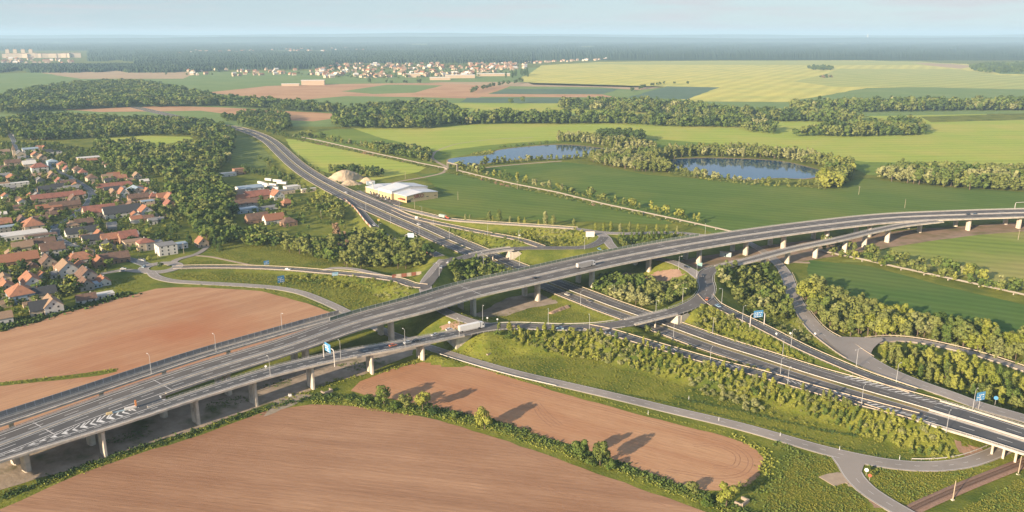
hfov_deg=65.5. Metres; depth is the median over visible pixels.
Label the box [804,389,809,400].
young tree
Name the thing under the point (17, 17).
sky
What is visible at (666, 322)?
road markings
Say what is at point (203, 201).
broadleaf tree
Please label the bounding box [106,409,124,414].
crash cushion
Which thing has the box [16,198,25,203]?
garden shed
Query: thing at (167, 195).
house
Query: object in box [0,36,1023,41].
hills
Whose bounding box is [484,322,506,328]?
junction
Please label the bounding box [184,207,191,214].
broadleaf tree
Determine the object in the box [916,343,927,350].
young tree
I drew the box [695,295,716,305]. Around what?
junction
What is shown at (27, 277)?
house
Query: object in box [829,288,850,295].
broadleaf tree
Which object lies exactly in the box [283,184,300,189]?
house
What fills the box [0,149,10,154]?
house
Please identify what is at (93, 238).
house
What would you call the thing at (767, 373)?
road markings
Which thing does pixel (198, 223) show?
broadleaf tree
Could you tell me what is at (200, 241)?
house
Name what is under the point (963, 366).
young tree
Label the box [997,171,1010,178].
broadleaf tree
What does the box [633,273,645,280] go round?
broadleaf tree
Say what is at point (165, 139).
field
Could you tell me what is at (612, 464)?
shrub
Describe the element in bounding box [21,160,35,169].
house
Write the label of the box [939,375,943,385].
young tree
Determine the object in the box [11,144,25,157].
chapel
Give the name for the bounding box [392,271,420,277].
barrier
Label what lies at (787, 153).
young tree
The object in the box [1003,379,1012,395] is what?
young tree
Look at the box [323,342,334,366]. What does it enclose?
sign gantry
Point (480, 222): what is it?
guard rail
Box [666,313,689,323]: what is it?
abutment
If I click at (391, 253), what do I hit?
broadleaf tree
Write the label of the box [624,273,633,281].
broadleaf tree
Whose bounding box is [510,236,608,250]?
local road
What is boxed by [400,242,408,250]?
broadleaf tree
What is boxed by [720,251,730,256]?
site container
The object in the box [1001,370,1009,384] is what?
young tree
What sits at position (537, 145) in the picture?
shore
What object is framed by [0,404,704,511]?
field
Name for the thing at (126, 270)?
village street
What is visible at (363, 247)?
broadleaf tree
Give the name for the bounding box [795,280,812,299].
broadleaf tree
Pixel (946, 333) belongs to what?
broadleaf tree
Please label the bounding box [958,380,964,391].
young tree
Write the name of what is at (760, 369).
guard rail
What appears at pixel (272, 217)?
house
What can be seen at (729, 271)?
broadleaf tree
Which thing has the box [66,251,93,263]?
house
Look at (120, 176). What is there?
house
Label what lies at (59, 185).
house
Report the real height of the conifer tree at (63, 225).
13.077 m
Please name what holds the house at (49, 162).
on the ground at (426, 324)
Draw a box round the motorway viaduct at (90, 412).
[0,208,1023,472]
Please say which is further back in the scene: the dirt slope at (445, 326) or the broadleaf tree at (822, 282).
the broadleaf tree at (822, 282)
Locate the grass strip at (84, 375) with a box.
[0,369,116,385]
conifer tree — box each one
[61,220,65,231]
[97,216,105,227]
[185,231,192,244]
[211,235,218,248]
[216,239,222,251]
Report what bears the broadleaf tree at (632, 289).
on the ground at (426, 324)
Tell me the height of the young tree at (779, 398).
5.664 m
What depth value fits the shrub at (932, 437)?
347.48 m
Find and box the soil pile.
[549,305,569,313]
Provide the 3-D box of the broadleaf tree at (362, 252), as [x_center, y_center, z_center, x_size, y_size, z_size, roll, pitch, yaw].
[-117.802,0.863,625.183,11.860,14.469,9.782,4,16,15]
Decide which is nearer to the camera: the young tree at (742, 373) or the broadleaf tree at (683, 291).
the young tree at (742, 373)
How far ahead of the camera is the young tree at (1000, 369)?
412.57 m
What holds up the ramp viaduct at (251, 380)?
on the ground at (426, 324)
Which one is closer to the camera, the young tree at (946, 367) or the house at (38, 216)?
the young tree at (946, 367)
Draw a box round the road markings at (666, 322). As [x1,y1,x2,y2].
[142,108,956,421]
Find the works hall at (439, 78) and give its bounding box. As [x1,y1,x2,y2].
[430,77,450,79]
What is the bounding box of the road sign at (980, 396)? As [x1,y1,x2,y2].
[976,391,985,409]
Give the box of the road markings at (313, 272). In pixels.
[179,266,415,287]
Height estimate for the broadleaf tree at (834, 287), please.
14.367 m
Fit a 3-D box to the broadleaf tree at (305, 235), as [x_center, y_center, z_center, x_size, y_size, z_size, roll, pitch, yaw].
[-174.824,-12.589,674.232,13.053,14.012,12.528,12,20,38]
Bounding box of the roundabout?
[137,261,183,273]
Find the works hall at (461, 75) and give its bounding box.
[445,74,474,77]
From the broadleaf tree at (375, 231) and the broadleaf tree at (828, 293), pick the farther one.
the broadleaf tree at (375, 231)
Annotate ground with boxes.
[0,42,1023,511]
[0,336,416,489]
[263,393,309,416]
[476,293,557,316]
[608,222,1023,282]
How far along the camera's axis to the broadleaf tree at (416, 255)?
616.17 m
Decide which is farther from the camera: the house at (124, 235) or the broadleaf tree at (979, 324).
the house at (124, 235)
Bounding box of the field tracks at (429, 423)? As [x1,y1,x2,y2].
[14,293,752,507]
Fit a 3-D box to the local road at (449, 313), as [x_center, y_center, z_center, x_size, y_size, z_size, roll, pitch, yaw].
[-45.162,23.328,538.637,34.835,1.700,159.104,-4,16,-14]
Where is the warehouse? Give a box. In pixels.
[365,182,437,202]
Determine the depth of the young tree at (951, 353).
430.47 m
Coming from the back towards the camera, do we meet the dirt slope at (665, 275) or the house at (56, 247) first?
the house at (56, 247)
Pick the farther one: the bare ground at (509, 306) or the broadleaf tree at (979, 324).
the bare ground at (509, 306)
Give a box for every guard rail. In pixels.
[173,267,419,287]
[176,264,424,283]
[189,117,940,399]
[235,127,928,408]
[238,130,916,420]
[389,206,570,228]
[392,210,535,246]
[393,204,572,226]
[398,209,545,245]
[424,348,555,385]
[472,326,624,333]
[484,320,612,323]
[584,328,906,419]
[590,324,918,412]
[668,265,712,308]
[685,272,716,311]
[698,294,908,392]
[713,294,916,387]
[778,272,845,357]
[793,274,873,355]
[867,335,1023,365]
[879,341,1022,370]
[912,444,988,458]
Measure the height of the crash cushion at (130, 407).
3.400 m
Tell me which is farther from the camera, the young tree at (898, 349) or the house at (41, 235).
the house at (41, 235)
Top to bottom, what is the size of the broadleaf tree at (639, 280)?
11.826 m
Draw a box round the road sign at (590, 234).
[586,231,594,238]
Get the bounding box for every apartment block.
[9,53,19,57]
[46,53,56,57]
[70,53,80,57]
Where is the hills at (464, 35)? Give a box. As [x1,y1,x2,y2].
[0,33,1023,38]
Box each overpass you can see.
[469,246,513,259]
[624,309,677,327]
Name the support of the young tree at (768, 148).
on the ground at (426, 324)
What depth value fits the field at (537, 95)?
2348.45 m
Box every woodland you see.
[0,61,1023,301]
[0,61,1023,455]
[0,136,1023,457]
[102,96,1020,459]
[302,75,832,250]
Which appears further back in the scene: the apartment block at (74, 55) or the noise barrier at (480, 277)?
the apartment block at (74, 55)
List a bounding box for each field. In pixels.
[0,68,1023,126]
[0,287,328,431]
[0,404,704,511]
[45,71,189,78]
[64,106,331,120]
[75,79,285,86]
[110,136,192,143]
[208,83,508,99]
[226,136,273,168]
[286,139,425,181]
[294,129,1023,188]
[343,85,441,93]
[348,120,1023,163]
[351,362,762,489]
[409,173,671,223]
[435,82,660,89]
[448,103,654,114]
[461,98,570,102]
[468,94,610,96]
[486,162,1023,233]
[491,89,616,93]
[521,60,1023,101]
[578,61,957,64]
[630,86,719,98]
[775,114,986,132]
[795,69,1023,88]
[807,260,1023,332]
[845,231,1023,287]
[918,63,968,68]
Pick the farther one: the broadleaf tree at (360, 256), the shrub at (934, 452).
the broadleaf tree at (360, 256)
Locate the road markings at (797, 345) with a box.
[715,299,883,378]
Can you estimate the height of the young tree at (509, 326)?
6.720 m
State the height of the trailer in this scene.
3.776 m
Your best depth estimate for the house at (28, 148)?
1215.37 m
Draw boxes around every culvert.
[321,388,332,393]
[734,496,749,506]
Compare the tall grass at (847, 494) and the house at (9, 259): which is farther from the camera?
the house at (9, 259)
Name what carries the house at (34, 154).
on the ground at (426, 324)
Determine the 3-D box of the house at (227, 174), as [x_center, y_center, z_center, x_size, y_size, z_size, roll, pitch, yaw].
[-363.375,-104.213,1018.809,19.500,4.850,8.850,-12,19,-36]
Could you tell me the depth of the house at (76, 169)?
1032.99 m
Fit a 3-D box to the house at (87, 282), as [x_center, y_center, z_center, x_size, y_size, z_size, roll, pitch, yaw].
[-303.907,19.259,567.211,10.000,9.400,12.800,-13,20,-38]
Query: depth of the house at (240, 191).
880.61 m
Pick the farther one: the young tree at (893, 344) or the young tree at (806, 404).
the young tree at (893, 344)
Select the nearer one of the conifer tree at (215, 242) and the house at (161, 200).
the conifer tree at (215, 242)
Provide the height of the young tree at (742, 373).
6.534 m
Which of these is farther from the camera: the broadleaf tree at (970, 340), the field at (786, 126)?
the field at (786, 126)
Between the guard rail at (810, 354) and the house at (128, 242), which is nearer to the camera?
the guard rail at (810, 354)
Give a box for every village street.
[1,269,139,299]
[8,133,149,265]
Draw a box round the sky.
[0,0,1023,35]
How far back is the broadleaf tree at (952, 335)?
467.42 m
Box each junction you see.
[417,257,460,289]
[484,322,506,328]
[584,324,616,330]
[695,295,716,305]
[698,267,714,278]
[825,336,882,357]
[839,455,865,476]
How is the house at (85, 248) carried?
on the ground at (426, 324)
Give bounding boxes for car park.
[369,193,401,204]
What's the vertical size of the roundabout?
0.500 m
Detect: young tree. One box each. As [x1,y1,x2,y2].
[506,322,512,331]
[593,153,601,162]
[608,156,618,166]
[622,157,628,168]
[637,161,647,170]
[672,147,677,157]
[680,145,684,156]
[693,167,700,176]
[710,364,716,373]
[739,369,744,379]
[756,148,764,156]
[762,372,766,380]
[766,146,773,157]
[770,377,775,385]
[777,396,784,405]
[785,148,789,159]
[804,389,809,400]
[805,399,808,411]
[816,153,821,165]
[827,389,833,400]
[837,409,843,418]
[842,398,852,407]
[857,417,861,428]
[880,341,887,354]
[882,349,886,359]
[885,423,892,433]
[887,342,897,354]
[888,347,893,364]
[890,344,907,354]
[894,346,900,363]
[895,351,903,365]
[897,357,910,370]
[905,355,915,372]
[906,341,912,354]
[909,440,913,448]
[912,347,917,359]
[913,361,918,371]
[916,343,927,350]
[918,357,924,368]
[918,363,923,377]
[923,347,935,362]
[924,368,932,381]
[925,362,942,377]
[931,355,942,366]
[934,368,940,381]
[936,360,941,371]
[938,444,942,454]
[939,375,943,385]
[942,359,950,377]
[943,352,949,365]
[943,375,950,385]
[947,350,954,366]
[949,349,970,364]
[950,374,959,390]
[958,360,967,377]
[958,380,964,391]
[963,368,973,384]
[966,362,973,369]
[970,354,979,371]
[970,383,975,396]
[973,376,977,390]
[975,382,994,396]
[976,363,985,379]
[984,363,997,377]
[985,384,992,399]
[986,374,1001,385]
[992,387,997,399]
[996,363,1002,377]
[997,386,1005,398]
[998,393,1004,405]
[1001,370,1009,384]
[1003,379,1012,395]
[1005,386,1023,401]
[1008,396,1023,409]
[1011,371,1020,384]
[1011,377,1016,388]
[1018,376,1023,388]
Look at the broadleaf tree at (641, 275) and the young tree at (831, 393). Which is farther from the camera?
the broadleaf tree at (641, 275)
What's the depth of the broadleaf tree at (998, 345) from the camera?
443.49 m
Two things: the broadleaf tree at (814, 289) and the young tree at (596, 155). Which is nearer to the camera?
the broadleaf tree at (814, 289)
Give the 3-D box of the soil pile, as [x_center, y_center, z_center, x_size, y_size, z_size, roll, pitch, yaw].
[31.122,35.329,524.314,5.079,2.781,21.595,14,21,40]
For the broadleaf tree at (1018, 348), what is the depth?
439.95 m
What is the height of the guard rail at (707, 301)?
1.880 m
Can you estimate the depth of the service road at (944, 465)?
377.63 m
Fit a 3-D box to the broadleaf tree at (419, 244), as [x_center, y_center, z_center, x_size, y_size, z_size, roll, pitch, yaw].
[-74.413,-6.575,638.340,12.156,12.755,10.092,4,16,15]
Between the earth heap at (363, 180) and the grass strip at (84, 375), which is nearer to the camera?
the grass strip at (84, 375)
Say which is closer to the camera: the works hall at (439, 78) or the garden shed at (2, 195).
the garden shed at (2, 195)
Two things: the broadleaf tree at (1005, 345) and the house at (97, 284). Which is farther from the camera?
the house at (97, 284)
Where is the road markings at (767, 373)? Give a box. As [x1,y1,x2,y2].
[619,332,890,407]
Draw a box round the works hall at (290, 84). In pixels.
[281,83,299,85]
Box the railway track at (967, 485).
[909,460,1023,509]
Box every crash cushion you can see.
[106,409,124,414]
[124,400,136,410]
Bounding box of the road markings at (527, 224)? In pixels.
[363,192,703,235]
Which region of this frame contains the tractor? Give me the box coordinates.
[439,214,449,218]
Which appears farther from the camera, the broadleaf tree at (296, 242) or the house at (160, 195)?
the house at (160, 195)
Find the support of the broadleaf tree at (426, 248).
on the ground at (426, 324)
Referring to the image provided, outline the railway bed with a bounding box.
[906,457,1023,511]
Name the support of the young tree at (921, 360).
on the ground at (426, 324)
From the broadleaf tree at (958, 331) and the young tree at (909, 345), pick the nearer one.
the young tree at (909, 345)
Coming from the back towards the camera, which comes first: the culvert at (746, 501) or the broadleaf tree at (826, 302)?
the broadleaf tree at (826, 302)
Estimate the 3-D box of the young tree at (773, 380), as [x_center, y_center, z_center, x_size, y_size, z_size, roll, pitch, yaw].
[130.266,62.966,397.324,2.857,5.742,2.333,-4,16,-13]
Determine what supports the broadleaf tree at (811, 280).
on the ground at (426, 324)
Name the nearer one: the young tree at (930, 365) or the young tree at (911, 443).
the young tree at (911, 443)
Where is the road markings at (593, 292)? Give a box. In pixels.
[147,108,933,399]
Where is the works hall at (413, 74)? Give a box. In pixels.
[406,73,420,76]
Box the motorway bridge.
[917,400,1023,462]
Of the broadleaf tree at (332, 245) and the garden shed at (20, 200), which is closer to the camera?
the broadleaf tree at (332, 245)
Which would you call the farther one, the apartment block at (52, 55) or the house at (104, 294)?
the apartment block at (52, 55)
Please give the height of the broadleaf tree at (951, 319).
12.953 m
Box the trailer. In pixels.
[276,181,286,184]
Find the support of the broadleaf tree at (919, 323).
on the ground at (426, 324)
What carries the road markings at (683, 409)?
on the service road at (944, 465)
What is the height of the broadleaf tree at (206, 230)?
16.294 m
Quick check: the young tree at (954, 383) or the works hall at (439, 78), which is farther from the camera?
the works hall at (439, 78)
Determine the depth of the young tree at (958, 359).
428.26 m
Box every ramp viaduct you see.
[0,313,341,428]
[0,328,464,462]
[714,219,943,267]
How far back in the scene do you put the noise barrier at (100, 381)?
400.57 m
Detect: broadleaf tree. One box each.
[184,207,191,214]
[189,209,203,218]
[193,220,208,232]
[195,199,208,207]
[198,224,211,239]
[203,214,215,221]
[207,225,222,241]
[210,227,217,239]
[213,210,226,220]
[218,205,231,213]
[220,224,231,234]
[225,203,239,214]
[229,225,243,233]
[281,238,293,251]
[292,239,304,253]
[296,233,310,238]
[301,237,310,252]
[310,237,322,240]
[313,240,326,255]
[325,235,338,243]
[326,241,338,248]
[338,250,344,264]
[342,251,350,266]
[345,249,359,266]
[348,243,360,250]
[349,234,361,242]
[358,111,373,116]
[358,245,370,251]
[358,247,367,263]
[358,254,364,267]
[361,231,373,240]
[371,227,384,235]
[371,246,383,253]
[375,385,390,403]
[378,252,389,266]
[385,110,398,124]
[386,248,396,259]
[389,251,394,262]
[391,253,402,268]
[393,238,405,248]
[398,252,413,268]
[398,393,412,407]
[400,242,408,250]
[409,237,420,246]
[409,252,421,264]
[410,240,424,250]
[414,391,429,410]
[421,243,435,256]
[474,406,492,428]
[571,439,588,457]
[592,441,610,464]
[604,284,617,294]
[617,283,626,290]
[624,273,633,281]
[628,292,640,305]
[629,286,636,300]
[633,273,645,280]
[635,277,645,284]
[639,292,645,306]
[646,278,660,283]
[646,287,658,296]
[652,284,663,294]
[666,287,673,294]
[675,286,690,298]
[715,264,726,277]
[716,481,739,506]
[726,267,732,274]
[779,304,794,317]
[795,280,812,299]
[805,278,821,291]
[806,297,821,315]
[807,286,817,298]
[808,293,826,313]
[811,274,828,284]
[811,278,827,292]
[817,304,826,317]
[819,173,834,187]
[819,296,831,308]
[820,291,837,300]
[820,309,840,328]
[825,284,843,292]
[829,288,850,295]
[829,314,839,331]
[832,288,842,297]
[832,301,851,312]
[839,293,855,302]
[839,319,849,333]
[841,310,848,322]
[846,309,856,319]
[847,319,856,335]
[852,303,871,312]
[852,312,869,332]
[855,294,864,305]
[855,315,865,333]
[863,298,879,308]
[864,313,875,335]
[866,311,890,336]
[871,305,880,313]
[874,316,895,334]
[877,302,895,311]
[881,310,898,334]
[888,165,895,181]
[890,315,907,336]
[891,322,897,333]
[893,303,908,314]
[895,161,909,167]
[899,320,912,336]
[904,165,912,182]
[906,317,913,329]
[908,169,920,183]
[911,168,925,183]
[911,312,917,320]
[913,317,924,335]
[917,312,938,333]
[917,320,933,336]
[929,317,943,332]
[930,327,940,339]
[932,311,947,321]
[936,169,952,186]
[939,324,948,335]
[942,325,952,342]
[948,316,954,322]
[949,168,954,185]
[950,321,979,345]
[950,325,955,340]
[952,169,961,186]
[954,317,963,338]
[960,161,967,169]
[962,333,977,347]
[963,263,976,274]
[965,173,976,189]
[968,263,979,276]
[972,336,983,350]
[973,317,982,329]
[973,317,991,329]
[977,164,991,170]
[977,333,993,349]
[980,327,989,346]
[983,321,992,332]
[985,335,996,353]
[991,166,1006,172]
[993,328,1001,341]
[993,338,1005,357]
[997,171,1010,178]
[1000,331,1023,347]
[1000,342,1008,356]
[1004,345,1013,360]
[1007,333,1021,357]
[1011,341,1023,359]
[1017,325,1023,333]
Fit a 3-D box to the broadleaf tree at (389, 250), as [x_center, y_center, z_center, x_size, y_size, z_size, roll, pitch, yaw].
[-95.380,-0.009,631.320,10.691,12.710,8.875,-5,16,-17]
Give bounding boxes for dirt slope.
[439,321,464,329]
[644,269,684,281]
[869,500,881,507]
[954,439,982,455]
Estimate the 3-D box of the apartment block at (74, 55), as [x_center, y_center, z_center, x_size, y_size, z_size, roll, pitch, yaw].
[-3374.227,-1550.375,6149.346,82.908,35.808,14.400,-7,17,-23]
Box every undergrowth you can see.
[0,291,926,511]
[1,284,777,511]
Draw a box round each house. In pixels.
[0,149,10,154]
[0,181,29,187]
[0,217,12,224]
[0,224,21,232]
[0,228,47,241]
[0,249,39,266]
[0,277,14,295]
[0,310,13,323]
[4,159,20,166]
[4,283,35,304]
[5,173,19,181]
[10,239,33,252]
[15,214,26,221]
[18,270,41,287]
[21,147,38,152]
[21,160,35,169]
[21,217,44,229]
[23,236,55,247]
[24,231,57,239]
[27,298,48,316]
[28,284,57,300]
[30,151,39,159]
[30,162,48,172]
[30,190,83,203]
[31,214,48,222]
[35,204,62,211]
[36,184,56,192]
[37,154,47,162]
[38,240,65,256]
[38,253,56,269]
[42,293,63,314]
[46,150,61,153]
[46,158,57,165]
[46,170,57,179]
[48,199,80,209]
[49,270,59,278]
[51,183,63,189]
[54,258,77,277]
[56,160,66,169]
[60,179,75,184]
[62,165,69,172]
[62,184,78,191]
[64,224,98,238]
[66,194,78,199]
[66,220,78,227]
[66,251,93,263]
[72,165,81,173]
[74,217,94,226]
[74,265,97,280]
[74,291,97,303]
[76,155,99,160]
[77,276,94,291]
[78,168,87,175]
[80,246,93,254]
[81,203,115,217]
[81,233,103,245]
[85,174,97,182]
[91,254,106,268]
[92,281,102,287]
[93,229,104,233]
[94,274,110,285]
[95,181,131,189]
[96,290,114,299]
[99,239,116,251]
[99,250,130,263]
[100,232,118,243]
[101,173,112,181]
[101,203,140,218]
[103,177,116,182]
[103,185,120,191]
[107,171,119,174]
[108,188,116,196]
[113,174,127,181]
[116,186,128,198]
[117,229,138,244]
[121,237,141,248]
[125,185,143,193]
[126,192,148,199]
[131,171,141,179]
[135,198,164,203]
[135,237,154,251]
[137,204,153,214]
[139,178,149,183]
[140,199,154,204]
[142,187,152,192]
[146,239,162,250]
[147,217,157,224]
[149,191,155,198]
[154,241,177,256]
[155,192,171,197]
[162,199,174,208]
[163,192,174,202]
[175,241,187,248]
[194,236,208,247]
[221,171,236,176]
[231,197,260,206]
[232,167,245,174]
[232,189,244,197]
[234,184,264,190]
[234,193,253,199]
[237,206,258,213]
[243,189,269,199]
[244,211,268,224]
[259,204,280,210]
[262,212,284,224]
[270,189,284,199]
[279,188,294,193]
[279,216,297,226]
[280,198,291,206]
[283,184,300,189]
[301,187,315,192]
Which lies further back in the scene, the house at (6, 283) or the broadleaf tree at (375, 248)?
the broadleaf tree at (375, 248)
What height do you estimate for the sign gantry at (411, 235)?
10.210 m
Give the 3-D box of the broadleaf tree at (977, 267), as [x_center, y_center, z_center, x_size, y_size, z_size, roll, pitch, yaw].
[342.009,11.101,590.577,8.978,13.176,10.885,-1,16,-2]
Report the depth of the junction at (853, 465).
335.48 m
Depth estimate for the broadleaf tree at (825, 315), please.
484.84 m
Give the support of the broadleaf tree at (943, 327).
on the ground at (426, 324)
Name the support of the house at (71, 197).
on the ground at (426, 324)
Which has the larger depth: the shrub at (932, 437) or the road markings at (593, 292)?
the road markings at (593, 292)
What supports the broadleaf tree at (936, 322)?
on the ground at (426, 324)
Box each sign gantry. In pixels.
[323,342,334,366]
[406,233,416,237]
[749,310,764,326]
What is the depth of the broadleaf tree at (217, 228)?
694.24 m
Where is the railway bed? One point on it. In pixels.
(925, 507)
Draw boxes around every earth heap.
[328,170,363,182]
[341,180,361,185]
[359,177,371,183]
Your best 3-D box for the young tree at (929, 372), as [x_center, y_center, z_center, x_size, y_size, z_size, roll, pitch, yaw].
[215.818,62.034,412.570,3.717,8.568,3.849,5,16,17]
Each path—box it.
[196,255,254,265]
[365,152,447,191]
[435,137,532,151]
[485,161,559,167]
[819,472,851,485]
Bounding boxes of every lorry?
[458,321,483,331]
[576,260,594,268]
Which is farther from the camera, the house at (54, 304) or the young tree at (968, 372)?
the house at (54, 304)
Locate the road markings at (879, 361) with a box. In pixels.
[753,245,1017,419]
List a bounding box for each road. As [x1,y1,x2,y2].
[147,273,1011,471]
[182,266,418,288]
[322,267,390,277]
[346,199,444,256]
[356,190,702,235]
[396,210,540,245]
[419,259,483,323]
[433,254,474,264]
[456,320,634,335]
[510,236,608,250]
[595,232,698,278]
[598,330,907,418]
[666,266,717,314]
[708,297,916,392]
[749,242,1023,422]
[831,456,914,511]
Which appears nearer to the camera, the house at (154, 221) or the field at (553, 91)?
the house at (154, 221)
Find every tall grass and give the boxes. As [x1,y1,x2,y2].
[761,451,1023,511]
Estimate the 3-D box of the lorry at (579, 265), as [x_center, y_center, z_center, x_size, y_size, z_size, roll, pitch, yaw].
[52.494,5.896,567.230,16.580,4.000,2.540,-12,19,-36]
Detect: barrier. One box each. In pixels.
[0,310,338,416]
[329,234,698,319]
[344,198,433,256]
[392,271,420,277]
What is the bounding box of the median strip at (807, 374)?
[136,107,929,411]
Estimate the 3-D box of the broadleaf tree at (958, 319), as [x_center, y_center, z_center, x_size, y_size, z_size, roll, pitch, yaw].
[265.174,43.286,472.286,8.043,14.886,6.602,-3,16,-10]
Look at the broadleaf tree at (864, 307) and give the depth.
495.98 m
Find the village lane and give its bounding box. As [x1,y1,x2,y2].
[167,245,209,265]
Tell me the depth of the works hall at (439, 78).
3132.89 m
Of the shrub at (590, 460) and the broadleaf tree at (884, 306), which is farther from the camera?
the broadleaf tree at (884, 306)
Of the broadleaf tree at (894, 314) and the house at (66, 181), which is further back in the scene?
the house at (66, 181)
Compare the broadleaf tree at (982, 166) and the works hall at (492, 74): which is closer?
the broadleaf tree at (982, 166)
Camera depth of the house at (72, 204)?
827.09 m
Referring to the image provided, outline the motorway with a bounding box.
[130,106,939,421]
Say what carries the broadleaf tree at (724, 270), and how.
on the ground at (426, 324)
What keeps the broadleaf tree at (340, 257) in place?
on the ground at (426, 324)
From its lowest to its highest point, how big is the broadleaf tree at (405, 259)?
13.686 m
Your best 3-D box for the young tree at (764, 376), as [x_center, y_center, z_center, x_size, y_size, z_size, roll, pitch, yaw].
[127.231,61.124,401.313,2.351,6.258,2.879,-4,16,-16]
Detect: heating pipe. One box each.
[301,137,730,230]
[818,249,1023,294]
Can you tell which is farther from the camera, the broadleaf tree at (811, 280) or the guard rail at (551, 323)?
the broadleaf tree at (811, 280)
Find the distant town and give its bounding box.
[1,47,605,74]
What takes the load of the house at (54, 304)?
on the ground at (426, 324)
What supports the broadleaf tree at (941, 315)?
on the ground at (426, 324)
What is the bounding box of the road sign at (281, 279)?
[277,275,284,282]
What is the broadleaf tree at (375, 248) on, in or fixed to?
on the ground at (426, 324)
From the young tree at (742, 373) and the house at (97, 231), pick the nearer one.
the young tree at (742, 373)
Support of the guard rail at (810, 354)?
on the ground at (426, 324)
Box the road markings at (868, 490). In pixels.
[832,456,913,511]
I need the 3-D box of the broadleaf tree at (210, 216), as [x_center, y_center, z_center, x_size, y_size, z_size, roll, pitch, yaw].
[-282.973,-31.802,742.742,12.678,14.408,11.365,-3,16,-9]
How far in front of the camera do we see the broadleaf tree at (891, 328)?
470.04 m
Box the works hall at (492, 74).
[476,73,509,75]
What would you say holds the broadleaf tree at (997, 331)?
on the ground at (426, 324)
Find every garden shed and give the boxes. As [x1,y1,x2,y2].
[0,192,9,198]
[0,272,12,281]
[0,300,12,307]
[5,185,15,190]
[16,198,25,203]
[21,301,30,307]
[27,261,38,270]
[35,177,44,183]
[37,270,44,277]
[44,210,58,218]
[74,260,86,268]
[105,221,117,227]
[107,224,116,230]
[129,215,142,223]
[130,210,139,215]
[142,214,153,222]
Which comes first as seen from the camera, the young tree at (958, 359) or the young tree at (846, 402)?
the young tree at (846, 402)
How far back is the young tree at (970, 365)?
420.80 m
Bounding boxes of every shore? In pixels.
[446,144,610,165]
[669,158,818,179]
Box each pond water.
[448,145,600,165]
[671,158,817,179]
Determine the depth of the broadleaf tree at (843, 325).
479.31 m
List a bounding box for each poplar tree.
[486,211,491,221]
[496,209,502,222]
[542,211,547,225]
[551,214,555,225]
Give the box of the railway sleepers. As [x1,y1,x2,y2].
[909,461,1022,510]
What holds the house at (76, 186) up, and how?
on the ground at (426, 324)
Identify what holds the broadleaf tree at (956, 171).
on the ground at (426, 324)
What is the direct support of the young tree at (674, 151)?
on the ground at (426, 324)
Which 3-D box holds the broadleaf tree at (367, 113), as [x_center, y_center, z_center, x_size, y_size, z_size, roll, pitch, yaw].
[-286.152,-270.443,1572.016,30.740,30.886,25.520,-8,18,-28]
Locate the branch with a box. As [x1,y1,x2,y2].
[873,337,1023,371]
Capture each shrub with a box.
[362,393,373,402]
[390,399,401,409]
[428,407,438,416]
[451,412,457,417]
[585,458,596,466]
[606,460,616,469]
[685,481,699,494]
[700,495,714,506]
[718,384,724,390]
[740,394,747,400]
[751,400,759,406]
[832,403,840,408]
[865,432,872,437]
[928,434,936,440]
[931,450,938,456]
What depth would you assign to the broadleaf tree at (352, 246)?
640.09 m
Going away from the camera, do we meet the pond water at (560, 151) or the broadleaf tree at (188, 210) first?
the broadleaf tree at (188, 210)
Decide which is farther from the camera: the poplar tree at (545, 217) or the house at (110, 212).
the house at (110, 212)
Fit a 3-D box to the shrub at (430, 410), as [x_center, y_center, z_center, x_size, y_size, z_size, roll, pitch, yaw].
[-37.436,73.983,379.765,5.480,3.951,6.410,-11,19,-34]
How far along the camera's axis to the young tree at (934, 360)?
429.32 m
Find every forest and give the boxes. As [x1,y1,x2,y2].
[0,41,438,50]
[0,62,219,72]
[86,43,279,60]
[133,50,335,69]
[327,49,532,62]
[427,41,1023,60]
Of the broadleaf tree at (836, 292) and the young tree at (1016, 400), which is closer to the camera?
the young tree at (1016, 400)
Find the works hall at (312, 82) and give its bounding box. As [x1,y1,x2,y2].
[301,80,324,84]
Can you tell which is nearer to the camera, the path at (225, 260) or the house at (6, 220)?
the path at (225, 260)
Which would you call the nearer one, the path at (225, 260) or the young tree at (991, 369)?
the young tree at (991, 369)
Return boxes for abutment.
[447,335,471,348]
[506,250,521,259]
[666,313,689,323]
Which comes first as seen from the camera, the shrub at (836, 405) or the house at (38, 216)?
the shrub at (836, 405)
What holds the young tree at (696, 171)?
on the ground at (426, 324)
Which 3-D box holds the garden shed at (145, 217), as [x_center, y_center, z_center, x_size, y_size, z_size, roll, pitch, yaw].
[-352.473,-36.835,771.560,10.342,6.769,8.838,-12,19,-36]
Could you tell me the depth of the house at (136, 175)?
991.42 m
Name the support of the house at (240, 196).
on the ground at (426, 324)
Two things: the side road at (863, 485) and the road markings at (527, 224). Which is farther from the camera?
the road markings at (527, 224)
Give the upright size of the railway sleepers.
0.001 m
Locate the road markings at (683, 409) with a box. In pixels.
[148,272,1009,470]
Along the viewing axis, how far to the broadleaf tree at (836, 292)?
523.38 m
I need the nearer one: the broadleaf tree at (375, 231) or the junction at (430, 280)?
the junction at (430, 280)

